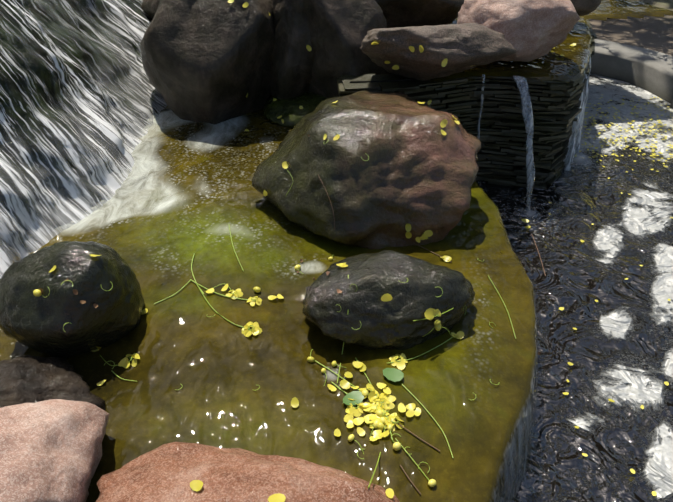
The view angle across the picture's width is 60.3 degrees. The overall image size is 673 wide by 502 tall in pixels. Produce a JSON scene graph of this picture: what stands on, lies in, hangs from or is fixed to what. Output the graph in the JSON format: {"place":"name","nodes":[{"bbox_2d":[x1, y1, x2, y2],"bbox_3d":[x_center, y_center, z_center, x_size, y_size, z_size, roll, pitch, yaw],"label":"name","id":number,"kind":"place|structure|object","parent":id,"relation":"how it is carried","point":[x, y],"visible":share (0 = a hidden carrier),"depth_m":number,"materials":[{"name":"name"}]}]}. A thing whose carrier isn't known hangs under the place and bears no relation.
{"place":"outdoors","nodes":[
{"label":"outdoors","id":0,"kind":"place"},
{"bbox_2d":[350,79,416,82],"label":"stone slab","id":1,"kind":"structure","parent":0,"point":[380,81],"depth_m":2.42,"materials":[{"name":"grey stone"}]},
{"bbox_2d":[477,74,484,138],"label":"water trickle","id":2,"kind":"object","parent":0,"point":[483,79],"visible":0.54,"depth_m":2.53,"materials":[{"name":"clear liquid"}]},
{"bbox_2d":[476,74,672,501],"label":"pool water","id":3,"kind":"structure","parent":0,"point":[616,346],"depth_m":2.07,"materials":[{"name":"black liquid"}]},
{"bbox_2d":[33,0,672,501],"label":"fallen flowers","id":4,"kind":"object","parent":3,"relation":"on","point":[381,406],"visible":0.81,"depth_m":1.45,"materials":[{"name":"yellow plant"}]},
{"bbox_2d":[502,197,569,234],"bbox_3d":[0.831,-0.171,2.531,0.398,0.020,0.416,28,45,32],"label":"splash","id":5,"kind":"object","parent":3,"relation":"on","point":[531,213],"visible":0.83,"depth_m":2.52,"materials":[{"name":"clear liquid"}]},
{"bbox_2d":[565,141,622,188],"bbox_3d":[1.201,-0.461,2.908,0.561,0.030,0.626,0,37,1],"label":"water splash","id":6,"kind":"object","parent":3,"relation":"on","point":[579,158],"visible":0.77,"depth_m":2.88,"materials":[{"name":"clear liquid"}]},
{"bbox_2d":[589,0,672,55],"bbox_3d":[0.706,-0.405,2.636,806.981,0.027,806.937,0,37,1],"label":"dirt ground","id":7,"kind":"structure","parent":0,"point":[652,33],"depth_m":4.26,"materials":[{"name":"soil"}]},
{"bbox_2d":[590,39,672,108],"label":"stone curb","id":8,"kind":"structure","parent":7,"relation":"on","point":[649,70],"depth_m":3.74,"materials":[{"name":"concrete"}]},
{"label":"outer pool water","id":9,"kind":"structure","parent":0,"visible":0},
{"bbox_2d":[0,105,537,501],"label":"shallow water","id":10,"kind":"structure","parent":9,"relation":"on","point":[186,191],"depth_m":1.52,"materials":[{"name":"green liquid"}]},
{"bbox_2d":[0,355,104,410],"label":"dark rock","id":11,"kind":"object","parent":10,"relation":"on","point":[28,379],"visible":0.56,"depth_m":1.34,"materials":[{"name":"brown stone"}]},
{"bbox_2d":[0,399,108,501],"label":"pink rock","id":12,"kind":"object","parent":10,"relation":"on","point":[51,450],"visible":1,"depth_m":1.08,"materials":[{"name":"stone"}]},
{"bbox_2d":[0,241,144,357],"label":"boulder","id":13,"kind":"object","parent":10,"relation":"on","point":[29,319],"visible":0.98,"depth_m":1.42,"materials":[{"name":"black stone"}]},
{"bbox_2d":[0,0,164,275],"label":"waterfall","id":14,"kind":"structure","parent":10,"relation":"on","point":[15,47],"depth_m":2.16,"materials":[{"name":"white liquid"}]},
{"bbox_2d":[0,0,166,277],"bbox_3d":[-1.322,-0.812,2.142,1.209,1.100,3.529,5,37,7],"label":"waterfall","id":15,"kind":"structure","parent":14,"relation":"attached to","point":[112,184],"depth_m":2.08,"materials":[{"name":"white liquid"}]},
{"bbox_2d":[140,0,159,19],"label":"dark rock","id":16,"kind":"object","parent":10,"relation":"on","point":[149,8],"visible":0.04,"depth_m":3.20,"materials":[{"name":"grey stone"}]},
{"bbox_2d":[140,0,274,124],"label":"dark rock","id":17,"kind":"object","parent":10,"relation":"on","point":[207,61],"visible":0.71,"depth_m":2.42,"materials":[{"name":"grey stone"}]},
{"bbox_2d":[96,442,399,501],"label":"red rock","id":18,"kind":"object","parent":10,"relation":"on","point":[168,472],"visible":0.98,"depth_m":1.08,"materials":[{"name":"stone"}]},
{"bbox_2d":[270,0,314,99],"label":"dark rock","id":19,"kind":"object","parent":10,"relation":"on","point":[292,58],"visible":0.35,"depth_m":2.54,"materials":[{"name":"grey stone"}]},
{"bbox_2d":[263,91,327,127],"bbox_3d":[-0.079,-0.717,2.754,0.524,0.114,0.523,0,37,1],"label":"rock","id":20,"kind":"object","parent":10,"relation":"on","point":[291,112],"visible":0.27,"depth_m":2.63,"materials":[{"name":"stone"}]},
{"bbox_2d":[303,0,391,97],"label":"dark rock","id":21,"kind":"object","parent":10,"relation":"on","point":[339,29],"visible":0.52,"depth_m":2.47,"materials":[{"name":"grey stone"}]},
{"bbox_2d":[251,90,480,248],"bbox_3d":[0.132,-0.303,2.037,0.713,0.402,0.752,-29,45,-32],"label":"boulder","id":22,"kind":"object","parent":10,"relation":"on","point":[417,171],"visible":0.96,"depth_m":1.86,"materials":[{"name":"brown stone"}]},
{"bbox_2d":[301,250,474,349],"bbox_3d":[0.146,0.125,1.577,0.487,0.214,0.296,0,37,1],"label":"boulder","id":23,"kind":"object","parent":10,"relation":"on","point":[374,278],"visible":0.98,"depth_m":1.49,"materials":[{"name":"black stone"}]},
{"bbox_2d":[337,19,596,188],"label":"slate wall stones","id":24,"kind":"object","parent":9,"relation":"on","point":[501,154],"visible":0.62,"depth_m":2.53,"materials":[{"name":"grey stone"}]},
{"bbox_2d":[375,0,463,27],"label":"dark rock","id":25,"kind":"object","parent":24,"relation":"on","point":[403,13],"visible":0.25,"depth_m":2.82,"materials":[{"name":"brown stone"}]},
{"bbox_2d":[360,23,515,80],"bbox_3d":[0.398,-0.796,2.329,0.612,0.300,0.459,14,39,18],"label":"angular rock","id":26,"kind":"object","parent":24,"relation":"on","point":[462,47],"visible":0.98,"depth_m":2.15,"materials":[{"name":"stone"}]},
{"bbox_2d":[457,0,579,61],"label":"pink rock","id":27,"kind":"object","parent":24,"relation":"on","point":[531,30],"visible":0.77,"depth_m":2.37,"materials":[{"name":"stone"}]},
{"bbox_2d":[513,76,534,215],"bbox_3d":[0.803,-0.447,2.489,0.041,0.520,0.300,-10,38,-13],"label":"trickle","id":28,"kind":"object","parent":24,"relation":"attached to","point":[530,180],"visible":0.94,"depth_m":2.43,"materials":[{"name":"liquid"}]},
{"bbox_2d":[430,0,672,84],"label":"water surface","id":29,"kind":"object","parent":24,"relation":"on","point":[550,65],"depth_m":2.64,"materials":[{"name":"liquid"}]},
{"bbox_2d":[563,64,584,170],"bbox_3d":[1.100,-0.612,2.707,0.107,0.520,0.015,9,38,11],"label":"trickle","id":30,"kind":"object","parent":24,"relation":"attached to","point":[567,160],"visible":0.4,"depth_m":2.77,"materials":[{"name":"liquid"}]},
{"bbox_2d":[570,62,583,159],"bbox_3d":[1.119,-0.633,2.735,0.091,0.520,0.012,8,38,10],"label":"trickle","id":31,"kind":"object","parent":24,"relation":"attached to","point":[574,131],"visible":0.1,"depth_m":2.80,"materials":[{"name":"liquid"}]},
{"bbox_2d":[571,59,587,146],"bbox_3d":[1.129,-0.651,2.759,0.101,0.520,0.014,10,38,13],"label":"trickle","id":32,"kind":"object","parent":24,"relation":"attached to","point":[578,126],"visible":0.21,"depth_m":2.75,"materials":[{"name":"liquid"}]},
{"bbox_2d":[573,56,587,161],"bbox_3d":[1.149,-0.668,2.781,0.101,0.520,0.012,15,39,19],"label":"trickle","id":33,"kind":"object","parent":24,"relation":"attached to","point":[586,58],"visible":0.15,"depth_m":2.78,"materials":[{"name":"liquid"}]},
{"bbox_2d":[574,54,587,154],"bbox_3d":[1.164,-0.687,2.807,0.093,0.520,0.013,19,41,23],"label":"trickle","id":34,"kind":"object","parent":24,"relation":"attached to","point":[585,55],"visible":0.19,"depth_m":2.78,"materials":[{"name":"liquid"}]},
{"bbox_2d":[575,51,590,153],"bbox_3d":[1.181,-0.708,2.835,0.104,0.520,0.014,14,39,17],"label":"trickle","id":35,"kind":"object","parent":24,"relation":"attached to","point":[586,92],"visible":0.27,"depth_m":2.79,"materials":[{"name":"liquid"}]},
{"bbox_2d":[577,49,589,153],"bbox_3d":[1.206,-0.725,2.857,0.102,0.520,0.013,16,40,20],"label":"trickle","id":36,"kind":"object","parent":24,"relation":"attached to","point":[586,50],"visible":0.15,"depth_m":2.91,"materials":[{"name":"liquid"}]},
{"bbox_2d":[570,0,601,15],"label":"brown rock","id":37,"kind":"object","parent":24,"relation":"on","point":[584,7],"visible":0.46,"depth_m":2.91,"materials":[{"name":"brown stone"}]}
]}

